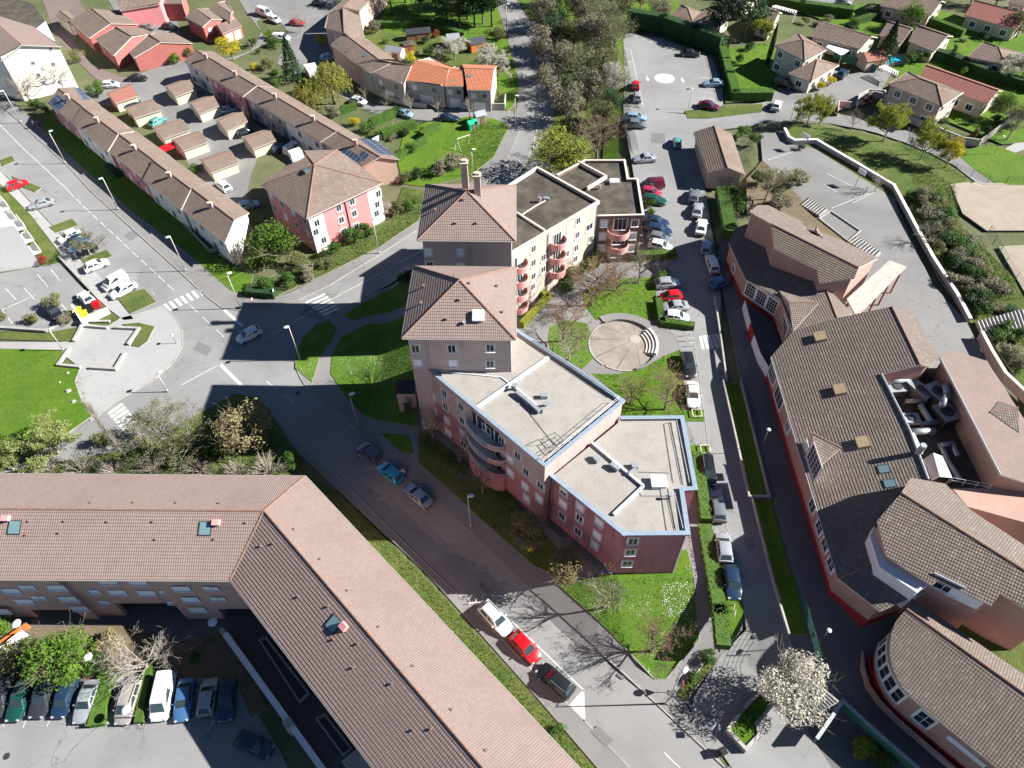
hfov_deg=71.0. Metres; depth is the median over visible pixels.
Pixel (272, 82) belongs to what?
shrub
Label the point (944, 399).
ventilation duct
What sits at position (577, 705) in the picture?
road marking
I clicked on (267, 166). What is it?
lawn
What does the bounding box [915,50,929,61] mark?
shrub
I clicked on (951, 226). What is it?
shrub
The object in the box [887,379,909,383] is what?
ventilation duct
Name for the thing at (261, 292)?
hedge
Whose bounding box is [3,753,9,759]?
manhole cover
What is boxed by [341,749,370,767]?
stair annex
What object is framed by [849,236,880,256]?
stairs
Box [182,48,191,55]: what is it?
shrub
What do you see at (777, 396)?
window
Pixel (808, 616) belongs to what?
fence
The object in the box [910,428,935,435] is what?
ventilation duct
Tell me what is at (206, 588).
window
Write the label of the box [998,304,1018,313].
shrub
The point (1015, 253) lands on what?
sand
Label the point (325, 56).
car
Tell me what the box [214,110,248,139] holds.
garage
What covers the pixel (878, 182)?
bare tree
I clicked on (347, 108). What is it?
hedge
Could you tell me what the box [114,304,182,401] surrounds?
kerb
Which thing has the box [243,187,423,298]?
lawn
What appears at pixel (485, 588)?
road patch
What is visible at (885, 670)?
window
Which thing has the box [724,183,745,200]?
shrub
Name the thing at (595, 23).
leafless tree
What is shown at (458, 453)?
bare tree
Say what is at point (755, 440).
kerb wall
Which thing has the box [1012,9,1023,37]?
leafy tree
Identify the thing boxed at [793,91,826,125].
young tree
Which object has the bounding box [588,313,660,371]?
round stage
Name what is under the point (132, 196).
lawn
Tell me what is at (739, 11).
pine tree
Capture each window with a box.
[0,588,23,594]
[0,609,12,614]
[13,599,36,604]
[17,585,28,589]
[25,585,37,589]
[29,596,40,600]
[37,596,48,600]
[45,585,68,591]
[57,596,79,602]
[68,606,90,611]
[88,590,101,593]
[98,581,119,585]
[98,601,110,604]
[106,590,128,595]
[127,581,149,585]
[136,591,157,596]
[166,601,174,605]
[170,586,192,592]
[180,597,201,602]
[187,607,207,612]
[202,586,212,591]
[209,597,218,601]
[210,587,220,591]
[217,597,227,601]
[294,220,299,229]
[305,228,311,238]
[311,227,319,237]
[312,218,320,227]
[319,235,327,245]
[335,204,342,213]
[337,214,345,224]
[340,226,346,236]
[348,197,355,206]
[350,208,357,218]
[352,221,359,229]
[373,199,380,209]
[373,208,379,216]
[374,188,381,198]
[409,343,421,353]
[411,358,423,367]
[423,247,433,256]
[424,260,434,265]
[441,386,448,399]
[442,400,449,412]
[443,413,450,426]
[445,426,451,438]
[446,343,457,353]
[447,89,452,94]
[447,359,458,368]
[455,247,465,256]
[456,261,465,265]
[457,399,464,413]
[458,413,465,426]
[459,427,466,439]
[460,438,467,450]
[471,93,476,98]
[481,422,491,436]
[482,93,487,98]
[484,343,495,352]
[484,359,495,368]
[497,434,505,445]
[506,451,513,465]
[506,465,513,478]
[513,254,523,267]
[513,449,521,462]
[516,252,522,264]
[516,275,523,282]
[516,289,523,296]
[521,479,528,492]
[522,464,530,478]
[523,492,530,504]
[530,242,536,254]
[530,257,536,268]
[530,270,536,281]
[530,281,535,291]
[534,491,542,504]
[536,478,544,492]
[540,251,546,262]
[540,264,545,274]
[551,265,559,272]
[552,229,561,244]
[552,251,560,258]
[557,509,566,522]
[558,485,567,498]
[558,496,567,510]
[566,221,572,232]
[566,248,569,258]
[567,235,571,245]
[572,253,578,263]
[573,242,578,253]
[573,524,582,537]
[574,229,580,240]
[575,215,580,226]
[575,499,584,513]
[575,511,584,524]
[585,220,593,232]
[588,233,593,243]
[589,538,599,551]
[592,528,601,542]
[594,514,604,529]
[597,244,605,252]
[598,232,606,240]
[599,219,608,227]
[608,247,623,257]
[611,232,626,244]
[612,218,628,230]
[620,560,633,567]
[623,548,637,556]
[626,537,640,545]
[627,244,634,252]
[628,232,637,240]
[630,218,639,227]
[731,262,735,274]
[743,282,757,300]
[753,288,768,307]
[764,295,778,315]
[767,362,776,387]
[773,62,780,71]
[773,384,783,412]
[776,49,783,58]
[778,314,788,340]
[783,418,790,435]
[793,58,801,67]
[794,79,802,87]
[803,439,808,451]
[805,442,822,481]
[807,497,815,516]
[814,518,822,537]
[819,536,828,554]
[825,555,834,574]
[875,640,887,659]
[875,650,887,670]
[876,633,889,649]
[877,661,891,681]
[881,672,898,693]
[883,10,892,17]
[887,685,907,704]
[892,89,902,99]
[908,95,918,105]
[910,708,938,730]
[913,17,922,23]
[919,115,927,121]
[924,102,934,111]
[928,573,965,597]
[953,99,959,106]
[963,102,973,112]
[967,20,976,28]
[982,24,991,32]
[991,64,999,69]
[998,28,1007,36]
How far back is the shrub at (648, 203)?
125.74 m
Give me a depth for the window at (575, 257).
112.43 m
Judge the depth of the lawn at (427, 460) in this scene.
88.79 m
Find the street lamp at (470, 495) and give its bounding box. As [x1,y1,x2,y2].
[467,494,473,526]
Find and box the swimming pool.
[885,54,904,65]
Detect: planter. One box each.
[258,636,310,703]
[315,713,352,757]
[724,689,773,752]
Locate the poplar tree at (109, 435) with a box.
[76,396,128,461]
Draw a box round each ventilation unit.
[888,383,908,396]
[903,413,920,424]
[906,379,930,404]
[923,380,942,408]
[929,401,960,430]
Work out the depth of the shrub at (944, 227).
119.12 m
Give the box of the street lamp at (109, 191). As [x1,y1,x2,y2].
[98,177,118,209]
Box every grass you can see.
[0,277,695,675]
[35,42,1014,766]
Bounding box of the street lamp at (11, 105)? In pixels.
[0,90,21,122]
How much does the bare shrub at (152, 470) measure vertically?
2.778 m
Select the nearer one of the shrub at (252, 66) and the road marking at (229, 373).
the road marking at (229, 373)
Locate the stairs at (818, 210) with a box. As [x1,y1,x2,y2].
[800,198,827,217]
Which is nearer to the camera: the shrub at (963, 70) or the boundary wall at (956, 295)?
the boundary wall at (956, 295)
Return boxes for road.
[0,0,723,767]
[623,101,795,757]
[768,67,890,123]
[808,0,852,3]
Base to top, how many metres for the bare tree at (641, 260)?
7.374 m
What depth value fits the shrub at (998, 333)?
102.48 m
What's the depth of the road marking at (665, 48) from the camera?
157.86 m
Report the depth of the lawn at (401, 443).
95.27 m
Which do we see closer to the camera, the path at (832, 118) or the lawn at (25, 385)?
the lawn at (25, 385)
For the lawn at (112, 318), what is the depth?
114.46 m
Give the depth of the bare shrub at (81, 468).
95.26 m
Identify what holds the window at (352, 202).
in the apartment house at (325, 197)
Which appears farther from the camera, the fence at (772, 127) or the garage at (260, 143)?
the garage at (260, 143)
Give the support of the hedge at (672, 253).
on the lawn at (651, 260)
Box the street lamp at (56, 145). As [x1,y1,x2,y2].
[48,130,65,162]
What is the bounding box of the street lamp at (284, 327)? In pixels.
[283,326,300,359]
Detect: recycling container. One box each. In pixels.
[72,306,81,316]
[77,309,87,317]
[82,303,92,312]
[90,299,100,309]
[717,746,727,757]
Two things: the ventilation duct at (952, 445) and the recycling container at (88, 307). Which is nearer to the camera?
the ventilation duct at (952, 445)
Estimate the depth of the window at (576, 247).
110.81 m
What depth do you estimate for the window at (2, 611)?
80.87 m
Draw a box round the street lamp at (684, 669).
[665,666,687,704]
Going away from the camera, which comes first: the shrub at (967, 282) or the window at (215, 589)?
the window at (215, 589)
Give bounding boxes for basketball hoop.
[800,132,809,149]
[855,168,866,185]
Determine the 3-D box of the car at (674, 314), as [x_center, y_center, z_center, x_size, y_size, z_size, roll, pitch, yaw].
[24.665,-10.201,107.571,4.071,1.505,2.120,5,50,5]
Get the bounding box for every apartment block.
[0,473,579,767]
[401,265,697,572]
[417,158,643,315]
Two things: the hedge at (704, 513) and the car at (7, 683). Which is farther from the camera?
the hedge at (704, 513)
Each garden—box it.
[746,160,854,246]
[957,625,1023,673]
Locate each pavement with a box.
[0,95,473,310]
[0,603,234,639]
[226,609,355,767]
[271,413,627,767]
[295,160,742,763]
[479,5,525,183]
[717,236,946,767]
[718,694,831,767]
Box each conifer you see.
[280,35,306,82]
[878,19,898,68]
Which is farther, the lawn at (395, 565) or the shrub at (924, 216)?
the shrub at (924, 216)
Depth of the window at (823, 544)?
80.02 m
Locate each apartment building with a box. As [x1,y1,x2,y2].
[0,0,54,40]
[0,16,78,100]
[0,196,41,271]
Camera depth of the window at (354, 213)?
125.34 m
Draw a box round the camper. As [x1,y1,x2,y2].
[304,62,317,76]
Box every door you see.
[226,33,233,41]
[234,29,241,39]
[385,90,393,96]
[391,53,397,59]
[403,402,412,411]
[416,34,425,40]
[420,95,430,104]
[449,98,460,107]
[474,102,485,110]
[716,177,732,188]
[874,61,882,69]
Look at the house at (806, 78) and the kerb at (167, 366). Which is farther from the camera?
the house at (806, 78)
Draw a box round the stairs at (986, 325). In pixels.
[975,309,1023,336]
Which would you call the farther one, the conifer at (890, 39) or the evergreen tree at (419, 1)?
the evergreen tree at (419, 1)
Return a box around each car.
[0,673,17,718]
[4,179,29,191]
[5,676,36,722]
[28,197,54,210]
[28,674,60,719]
[43,303,62,320]
[50,679,79,719]
[57,228,81,243]
[61,233,87,249]
[67,237,89,253]
[72,242,98,258]
[72,678,99,724]
[76,290,95,303]
[82,258,109,272]
[101,80,120,88]
[108,279,138,299]
[113,680,142,725]
[124,99,141,107]
[126,73,147,81]
[138,23,155,30]
[147,116,166,127]
[161,22,177,30]
[171,676,196,723]
[196,676,218,717]
[215,180,232,192]
[215,676,237,723]
[220,105,238,114]
[233,729,274,759]
[235,127,255,137]
[235,325,262,343]
[238,199,259,209]
[267,14,280,23]
[271,143,285,154]
[288,18,305,26]
[311,0,326,6]
[319,53,333,61]
[349,95,367,106]
[357,442,382,464]
[376,461,405,486]
[398,107,413,118]
[402,481,433,509]
[437,112,458,122]
[477,599,513,637]
[508,628,541,664]
[535,662,576,701]
[624,111,646,121]
[626,118,646,129]
[632,80,640,90]
[632,152,657,163]
[633,91,642,102]
[640,185,662,196]
[641,193,666,206]
[642,214,669,226]
[644,222,672,235]
[646,230,671,243]
[647,238,672,249]
[654,276,680,289]
[658,289,682,301]
[663,299,689,312]
[663,309,689,320]
[672,137,682,148]
[680,48,699,57]
[680,351,697,377]
[685,381,701,408]
[688,189,700,203]
[691,202,704,218]
[694,218,708,236]
[697,100,720,111]
[700,238,713,255]
[700,454,717,486]
[702,78,724,87]
[704,254,720,274]
[707,275,732,290]
[708,489,727,523]
[714,531,733,564]
[722,564,743,600]
[771,100,783,111]
[835,0,851,5]
[835,69,848,79]
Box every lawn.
[0,156,14,166]
[0,184,60,266]
[0,327,78,341]
[0,348,91,464]
[0,625,266,716]
[4,394,305,474]
[12,176,41,192]
[43,111,252,295]
[50,219,77,232]
[81,250,111,262]
[91,315,119,325]
[119,289,156,313]
[122,323,154,346]
[242,72,393,286]
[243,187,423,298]
[295,320,337,381]
[300,472,594,767]
[331,316,418,426]
[344,280,407,319]
[363,30,502,102]
[380,0,517,111]
[380,433,412,453]
[398,116,508,186]
[418,429,561,575]
[520,0,678,31]
[535,10,623,164]
[548,320,593,368]
[559,565,698,678]
[582,277,656,319]
[592,349,686,415]
[603,115,619,158]
[613,549,690,575]
[616,37,626,114]
[629,259,672,262]
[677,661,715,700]
[683,409,703,421]
[684,103,762,118]
[690,445,708,453]
[720,564,743,650]
[725,43,780,102]
[725,383,766,494]
[754,500,805,634]
[784,125,1023,323]
[805,3,1023,144]
[960,144,1023,184]
[988,335,1023,386]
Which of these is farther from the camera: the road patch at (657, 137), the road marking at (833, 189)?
the road patch at (657, 137)
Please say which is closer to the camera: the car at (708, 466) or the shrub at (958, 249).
the car at (708, 466)
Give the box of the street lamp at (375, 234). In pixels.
[372,217,379,253]
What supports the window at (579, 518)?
in the apartment block at (559, 441)
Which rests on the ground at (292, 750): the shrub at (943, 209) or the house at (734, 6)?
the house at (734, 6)
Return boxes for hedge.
[84,668,118,727]
[103,163,122,178]
[134,665,153,723]
[244,286,276,298]
[336,102,356,115]
[368,106,399,125]
[371,19,467,38]
[380,118,417,139]
[393,136,427,161]
[419,121,441,137]
[519,288,551,327]
[560,273,573,282]
[626,7,725,54]
[627,247,677,260]
[655,297,694,330]
[691,451,713,523]
[696,524,733,649]
[714,186,737,240]
[717,44,773,101]
[765,0,853,18]
[856,9,881,25]
[899,41,909,52]
[927,15,966,37]
[932,48,1023,90]
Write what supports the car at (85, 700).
on the car park at (168, 743)
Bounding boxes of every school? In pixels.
[725,205,1023,649]
[870,599,1023,767]
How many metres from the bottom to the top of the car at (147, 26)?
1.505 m
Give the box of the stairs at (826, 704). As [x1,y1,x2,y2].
[798,686,838,715]
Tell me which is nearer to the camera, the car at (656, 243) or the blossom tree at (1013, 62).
the car at (656, 243)
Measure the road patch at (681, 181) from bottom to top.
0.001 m
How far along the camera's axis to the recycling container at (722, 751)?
71.96 m
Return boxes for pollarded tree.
[354,81,368,100]
[381,91,394,109]
[399,91,413,110]
[432,98,445,116]
[465,97,477,119]
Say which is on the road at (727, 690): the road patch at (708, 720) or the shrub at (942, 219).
the road patch at (708, 720)
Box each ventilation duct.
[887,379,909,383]
[903,399,927,404]
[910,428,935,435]
[912,433,922,453]
[917,403,933,421]
[919,419,939,427]
[937,440,959,460]
[937,442,961,483]
[938,383,950,409]
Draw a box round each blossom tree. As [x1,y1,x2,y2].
[383,201,394,215]
[433,36,470,59]
[473,42,511,77]
[548,79,595,121]
[602,61,633,89]
[755,634,862,734]
[997,52,1023,75]
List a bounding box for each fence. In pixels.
[760,122,786,130]
[774,493,821,659]
[832,52,877,72]
[907,136,1023,182]
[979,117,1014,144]
[986,225,1023,292]
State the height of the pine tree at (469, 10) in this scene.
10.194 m
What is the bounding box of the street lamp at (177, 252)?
[165,236,186,270]
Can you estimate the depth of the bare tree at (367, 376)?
102.41 m
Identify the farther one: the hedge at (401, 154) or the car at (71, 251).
the hedge at (401, 154)
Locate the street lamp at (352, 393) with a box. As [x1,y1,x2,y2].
[349,392,358,425]
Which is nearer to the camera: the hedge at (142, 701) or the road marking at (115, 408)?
the hedge at (142, 701)
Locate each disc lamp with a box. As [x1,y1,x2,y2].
[11,619,32,636]
[82,652,101,668]
[120,705,136,717]
[208,617,219,630]
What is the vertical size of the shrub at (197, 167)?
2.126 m
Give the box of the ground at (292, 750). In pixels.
[0,0,1023,767]
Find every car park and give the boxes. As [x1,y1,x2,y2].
[0,140,161,314]
[0,263,100,331]
[0,678,287,767]
[623,33,722,113]
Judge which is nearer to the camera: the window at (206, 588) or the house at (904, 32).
the window at (206, 588)
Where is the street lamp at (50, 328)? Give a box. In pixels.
[48,327,63,350]
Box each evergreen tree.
[411,0,427,11]
[432,0,473,26]
[460,0,497,23]
[535,9,570,50]
[561,69,598,91]
[601,89,629,109]
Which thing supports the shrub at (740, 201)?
on the garden at (755, 197)
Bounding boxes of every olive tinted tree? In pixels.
[66,227,106,254]
[114,395,186,459]
[147,396,212,473]
[552,0,581,21]
[562,38,600,75]
[580,0,632,31]
[594,10,639,49]
[753,161,802,202]
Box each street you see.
[43,0,126,82]
[84,60,262,203]
[108,0,179,35]
[178,152,218,189]
[227,0,337,73]
[307,24,514,124]
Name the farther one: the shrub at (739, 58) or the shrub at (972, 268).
the shrub at (739, 58)
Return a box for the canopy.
[846,260,905,313]
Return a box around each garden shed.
[384,45,404,60]
[402,40,414,52]
[405,27,430,40]
[445,33,459,43]
[466,35,486,52]
[466,118,477,130]
[472,109,486,124]
[856,49,887,71]
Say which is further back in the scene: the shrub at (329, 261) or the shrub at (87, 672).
the shrub at (329, 261)
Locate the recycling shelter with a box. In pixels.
[71,304,110,325]
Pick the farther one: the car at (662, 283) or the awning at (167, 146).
the awning at (167, 146)
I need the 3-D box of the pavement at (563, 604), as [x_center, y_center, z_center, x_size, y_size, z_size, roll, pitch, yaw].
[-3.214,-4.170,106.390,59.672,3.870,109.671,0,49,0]
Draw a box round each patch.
[107,674,140,721]
[124,230,138,240]
[193,341,211,355]
[299,297,336,319]
[478,581,492,595]
[591,725,612,745]
[651,133,665,142]
[677,176,685,187]
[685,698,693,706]
[699,711,717,730]
[744,538,754,549]
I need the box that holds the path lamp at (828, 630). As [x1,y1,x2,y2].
[817,628,831,643]
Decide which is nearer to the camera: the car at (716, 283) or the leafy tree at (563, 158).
the car at (716, 283)
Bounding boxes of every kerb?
[21,123,416,310]
[107,717,145,724]
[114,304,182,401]
[271,411,629,767]
[294,323,314,391]
[309,391,726,767]
[558,564,699,679]
[665,263,744,602]
[749,498,799,663]
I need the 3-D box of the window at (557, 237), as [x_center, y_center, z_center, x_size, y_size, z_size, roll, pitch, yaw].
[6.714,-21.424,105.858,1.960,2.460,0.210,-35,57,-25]
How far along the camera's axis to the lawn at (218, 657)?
79.68 m
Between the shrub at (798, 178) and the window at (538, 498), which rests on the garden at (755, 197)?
the shrub at (798, 178)
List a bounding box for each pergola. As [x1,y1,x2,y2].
[772,5,796,21]
[875,65,898,78]
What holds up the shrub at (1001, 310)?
on the lawn at (879, 155)
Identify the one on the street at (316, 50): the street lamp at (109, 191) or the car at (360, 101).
the car at (360, 101)
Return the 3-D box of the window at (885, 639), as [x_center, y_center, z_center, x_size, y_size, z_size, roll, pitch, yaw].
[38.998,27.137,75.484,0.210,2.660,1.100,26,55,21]
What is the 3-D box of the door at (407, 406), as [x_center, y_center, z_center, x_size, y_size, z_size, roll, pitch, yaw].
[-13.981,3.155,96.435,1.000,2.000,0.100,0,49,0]
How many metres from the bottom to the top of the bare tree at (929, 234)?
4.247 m
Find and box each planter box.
[691,409,702,417]
[699,445,711,453]
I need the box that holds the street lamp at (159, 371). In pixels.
[157,370,168,391]
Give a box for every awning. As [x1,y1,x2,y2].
[159,141,179,156]
[822,43,850,62]
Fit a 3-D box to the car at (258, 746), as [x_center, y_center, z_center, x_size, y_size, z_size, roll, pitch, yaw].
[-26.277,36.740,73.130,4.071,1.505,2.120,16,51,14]
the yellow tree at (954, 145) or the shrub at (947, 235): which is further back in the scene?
the yellow tree at (954, 145)
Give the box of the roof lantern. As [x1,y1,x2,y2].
[923,453,951,483]
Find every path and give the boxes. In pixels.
[0,171,132,319]
[0,305,181,420]
[763,109,993,182]
[1005,142,1023,152]
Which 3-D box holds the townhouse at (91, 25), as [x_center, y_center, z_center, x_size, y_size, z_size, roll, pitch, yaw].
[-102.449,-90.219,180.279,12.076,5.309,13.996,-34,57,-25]
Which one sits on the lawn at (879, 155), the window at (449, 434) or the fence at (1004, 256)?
the fence at (1004, 256)
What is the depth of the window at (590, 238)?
112.20 m
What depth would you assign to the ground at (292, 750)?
146.66 m
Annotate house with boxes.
[48,87,99,140]
[71,105,134,170]
[109,131,170,198]
[142,156,206,229]
[182,183,253,263]
[184,50,237,94]
[207,64,272,117]
[244,86,314,139]
[261,147,384,252]
[282,108,353,150]
[321,131,398,185]
[324,8,363,48]
[328,0,386,29]
[330,33,398,84]
[355,59,408,93]
[370,61,411,100]
[406,57,451,106]
[444,66,464,107]
[462,64,496,110]
[671,4,701,21]
[690,7,727,32]
[722,0,756,19]
[754,6,781,39]
[771,33,826,77]
[788,59,838,92]
[810,21,877,56]
[877,21,914,53]
[880,0,944,25]
[884,71,963,123]
[906,25,953,62]
[920,64,1002,116]
[962,0,1023,40]
[967,42,1020,69]
[1008,0,1023,10]
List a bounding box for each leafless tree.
[516,0,564,25]
[521,24,556,63]
[532,62,561,95]
[539,39,576,79]
[560,0,596,20]
[565,66,608,108]
[566,8,621,53]
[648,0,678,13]
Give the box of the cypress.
[765,23,778,64]
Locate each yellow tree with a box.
[214,34,240,59]
[935,135,967,167]
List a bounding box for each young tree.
[0,435,47,472]
[3,408,81,472]
[750,13,776,37]
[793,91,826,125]
[816,94,835,126]
[866,100,915,141]
[910,114,953,166]
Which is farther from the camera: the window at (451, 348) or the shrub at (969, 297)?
the shrub at (969, 297)
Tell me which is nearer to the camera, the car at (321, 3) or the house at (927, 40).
the house at (927, 40)
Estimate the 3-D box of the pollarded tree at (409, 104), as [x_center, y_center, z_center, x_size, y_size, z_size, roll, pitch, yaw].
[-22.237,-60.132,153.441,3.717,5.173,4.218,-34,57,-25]
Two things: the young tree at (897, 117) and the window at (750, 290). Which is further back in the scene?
the young tree at (897, 117)
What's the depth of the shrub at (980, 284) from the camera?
109.18 m
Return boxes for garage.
[55,10,76,34]
[107,84,138,111]
[124,99,161,126]
[152,118,189,143]
[164,78,197,104]
[171,131,209,159]
[188,93,221,121]
[199,149,239,181]
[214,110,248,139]
[215,18,243,42]
[241,128,277,157]
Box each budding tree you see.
[181,396,274,454]
[494,510,550,562]
[534,290,594,347]
[543,538,598,590]
[564,108,631,158]
[564,249,640,308]
[588,247,635,301]
[616,373,651,403]
[630,599,700,680]
[649,360,700,414]
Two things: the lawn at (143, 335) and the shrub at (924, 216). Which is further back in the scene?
the shrub at (924, 216)
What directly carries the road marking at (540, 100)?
on the road at (636, 724)
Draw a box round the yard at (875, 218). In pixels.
[760,132,985,367]
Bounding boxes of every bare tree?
[0,69,43,102]
[30,63,84,84]
[90,621,200,700]
[217,246,248,269]
[291,12,305,31]
[344,358,390,391]
[393,395,445,438]
[429,428,480,466]
[433,45,448,61]
[444,454,503,495]
[554,325,589,360]
[581,565,640,615]
[620,239,672,285]
[840,108,865,129]
[869,171,892,191]
[901,128,921,154]
[912,219,937,244]
[1004,102,1023,139]
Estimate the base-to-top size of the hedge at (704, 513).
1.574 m
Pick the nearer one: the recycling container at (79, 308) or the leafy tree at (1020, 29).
the recycling container at (79, 308)
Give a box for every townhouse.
[69,8,137,50]
[95,26,154,68]
[117,0,169,27]
[129,33,193,71]
[163,0,188,20]
[185,8,222,41]
[210,1,233,22]
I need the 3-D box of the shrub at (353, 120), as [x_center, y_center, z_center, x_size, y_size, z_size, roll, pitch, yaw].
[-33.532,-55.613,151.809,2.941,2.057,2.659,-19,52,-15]
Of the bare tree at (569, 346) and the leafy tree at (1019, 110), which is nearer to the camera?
the bare tree at (569, 346)
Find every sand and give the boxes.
[950,182,1023,230]
[998,245,1023,291]
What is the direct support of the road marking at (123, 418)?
on the road at (636, 724)
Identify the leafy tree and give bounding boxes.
[13,611,96,696]
[243,217,318,262]
[529,124,595,173]
[553,13,587,52]
[578,50,610,78]
[588,99,619,125]
[591,44,624,71]
[601,0,636,20]
[637,0,653,8]
[891,0,932,26]
[986,91,1018,117]
[998,94,1023,121]
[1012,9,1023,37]
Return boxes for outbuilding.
[694,125,744,188]
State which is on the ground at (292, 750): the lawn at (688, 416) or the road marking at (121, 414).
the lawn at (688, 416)
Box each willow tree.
[291,77,331,109]
[310,59,353,104]
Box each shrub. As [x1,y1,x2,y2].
[0,309,7,321]
[0,613,14,635]
[0,634,37,678]
[20,313,38,326]
[24,633,56,659]
[26,98,41,109]
[26,447,64,472]
[36,254,46,264]
[37,102,49,112]
[40,292,60,306]
[56,310,72,324]
[58,450,102,473]
[67,48,85,60]
[79,650,112,677]
[84,79,103,94]
[88,428,115,446]
[91,627,123,656]
[94,454,128,473]
[127,114,134,122]
[129,449,168,473]
[166,441,193,466]
[168,53,180,62]
[179,450,219,474]
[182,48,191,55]
[186,650,198,666]
[189,162,201,172]
[200,432,234,458]
[222,456,249,474]
[243,252,263,268]
[247,449,288,474]
[249,62,258,69]
[252,275,275,287]
[260,57,271,69]
[264,28,271,36]
[266,37,281,47]
[269,77,282,87]
[271,69,279,74]
[277,271,295,287]
[279,450,298,470]
[285,249,308,269]
[299,262,318,281]
[311,254,334,268]
[315,34,325,44]
[320,241,341,255]
[323,104,339,116]
[343,227,363,244]
[347,117,359,124]
[358,222,373,236]
[359,121,375,133]
[368,20,380,31]
[371,129,381,135]
[387,134,397,140]
[390,198,404,215]
[397,270,410,284]
[398,171,410,182]
[402,128,409,135]
[403,197,417,210]
[404,51,415,60]
[404,142,416,152]
[410,166,423,178]
[421,35,429,43]
[422,44,434,55]
[428,157,451,175]
[432,29,439,37]
[444,152,469,168]
[492,26,506,39]
[549,722,566,736]
[559,280,573,293]
[564,266,586,283]
[577,247,599,271]
[642,199,656,207]
[647,207,655,214]
[658,268,671,276]
[686,669,699,684]
[699,648,717,665]
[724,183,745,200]
[733,195,748,213]
[735,53,744,62]
[736,125,751,137]
[737,707,762,720]
[737,712,752,729]
[744,42,754,50]
[749,133,763,142]
[750,169,769,183]
[770,193,793,211]
[776,172,805,186]
[793,168,811,182]
[795,143,805,148]
[813,82,825,89]
[818,17,830,21]
[827,76,836,84]
[848,16,856,24]
[850,25,858,29]
[850,734,884,764]
[863,95,877,104]
[865,4,876,13]
[867,742,897,767]
[902,52,918,63]
[903,189,924,202]
[907,189,926,198]
[913,193,931,204]
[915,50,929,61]
[916,205,935,221]
[920,186,931,198]
[920,200,940,208]
[920,233,946,247]
[921,210,944,223]
[921,223,934,233]
[924,207,946,213]
[926,191,943,204]
[927,212,951,229]
[931,221,943,232]
[931,240,946,253]
[932,195,945,205]
[933,231,954,244]
[936,201,951,210]
[936,219,947,229]
[938,116,950,124]
[940,209,956,223]
[943,271,971,289]
[944,218,959,230]
[945,229,969,241]
[945,235,966,245]
[945,254,955,265]
[948,245,965,254]
[949,256,970,271]
[951,44,958,51]
[951,239,970,250]
[951,251,968,263]
[956,229,974,236]
[959,66,968,74]
[960,276,982,289]
[962,286,989,306]
[962,288,978,302]
[963,233,978,244]
[963,242,980,256]
[964,264,981,275]
[965,256,983,267]
[968,117,977,124]
[969,127,980,136]
[969,273,983,285]
[970,251,991,266]
[971,282,985,290]
[974,264,992,274]
[975,301,994,315]
[977,29,988,39]
[977,296,1000,310]
[978,275,994,289]
[979,271,990,281]
[981,274,1008,292]
[983,125,993,134]
[986,290,997,302]
[989,327,1015,343]
[990,282,1014,300]
[991,300,1005,312]
[992,114,1004,123]
[995,317,1016,333]
[996,341,1023,358]
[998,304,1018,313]
[1008,353,1023,368]
[1009,325,1023,346]
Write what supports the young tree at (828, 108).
on the ground at (292, 750)
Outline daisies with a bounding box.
[661,581,695,637]
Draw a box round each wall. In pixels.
[0,320,110,332]
[0,623,30,662]
[55,346,81,368]
[58,256,99,298]
[72,323,83,341]
[85,324,107,328]
[89,351,126,370]
[113,326,140,345]
[182,222,217,252]
[218,627,325,767]
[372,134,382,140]
[378,91,426,107]
[460,94,505,109]
[714,296,727,381]
[722,380,770,497]
[740,380,769,494]
[742,301,768,376]
[751,497,789,634]
[783,127,972,322]
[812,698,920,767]
[818,210,860,241]
[836,100,851,115]
[855,89,980,146]
[860,651,955,767]
[862,91,884,98]
[867,653,879,692]
[976,331,1023,403]
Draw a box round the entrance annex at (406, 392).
[396,380,416,411]
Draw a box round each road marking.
[0,125,68,191]
[2,269,71,326]
[2,689,239,727]
[69,192,173,289]
[108,403,123,414]
[110,406,125,417]
[113,409,128,420]
[115,413,131,423]
[118,416,133,426]
[169,301,176,308]
[174,298,182,305]
[180,295,187,303]
[185,293,193,300]
[189,304,293,402]
[191,290,198,298]
[218,309,243,385]
[262,251,419,340]
[305,293,325,303]
[308,296,328,305]
[312,299,330,308]
[315,302,333,310]
[319,304,336,312]
[322,307,339,315]
[469,603,584,718]
[516,16,540,178]
[570,693,583,717]
[625,35,715,104]
[654,74,674,82]
[664,752,680,767]
[699,336,703,348]
[703,335,708,348]
[707,335,713,347]
[711,334,718,347]
[715,334,723,346]
[769,149,873,207]
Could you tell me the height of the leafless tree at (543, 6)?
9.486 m
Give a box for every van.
[101,269,130,291]
[147,670,178,722]
[255,5,272,17]
[272,32,290,40]
[282,140,301,155]
[639,176,664,189]
[772,75,794,89]
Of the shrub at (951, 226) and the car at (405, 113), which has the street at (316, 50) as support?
the car at (405, 113)
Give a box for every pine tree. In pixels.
[429,0,436,15]
[435,0,447,21]
[457,0,490,27]
[476,0,507,26]
[705,0,736,31]
[724,0,772,41]
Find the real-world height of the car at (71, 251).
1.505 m
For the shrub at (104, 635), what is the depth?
79.54 m
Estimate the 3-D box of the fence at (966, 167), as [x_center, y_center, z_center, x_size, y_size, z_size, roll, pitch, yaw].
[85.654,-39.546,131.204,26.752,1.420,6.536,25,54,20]
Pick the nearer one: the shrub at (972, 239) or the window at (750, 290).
the window at (750, 290)
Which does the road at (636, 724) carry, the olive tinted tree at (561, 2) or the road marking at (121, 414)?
the road marking at (121, 414)
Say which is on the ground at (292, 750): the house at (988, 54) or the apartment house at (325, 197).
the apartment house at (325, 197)
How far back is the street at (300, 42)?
187.78 m
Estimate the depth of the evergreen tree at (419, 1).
186.39 m
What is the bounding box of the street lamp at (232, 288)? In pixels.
[226,272,240,308]
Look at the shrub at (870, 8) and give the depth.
175.16 m

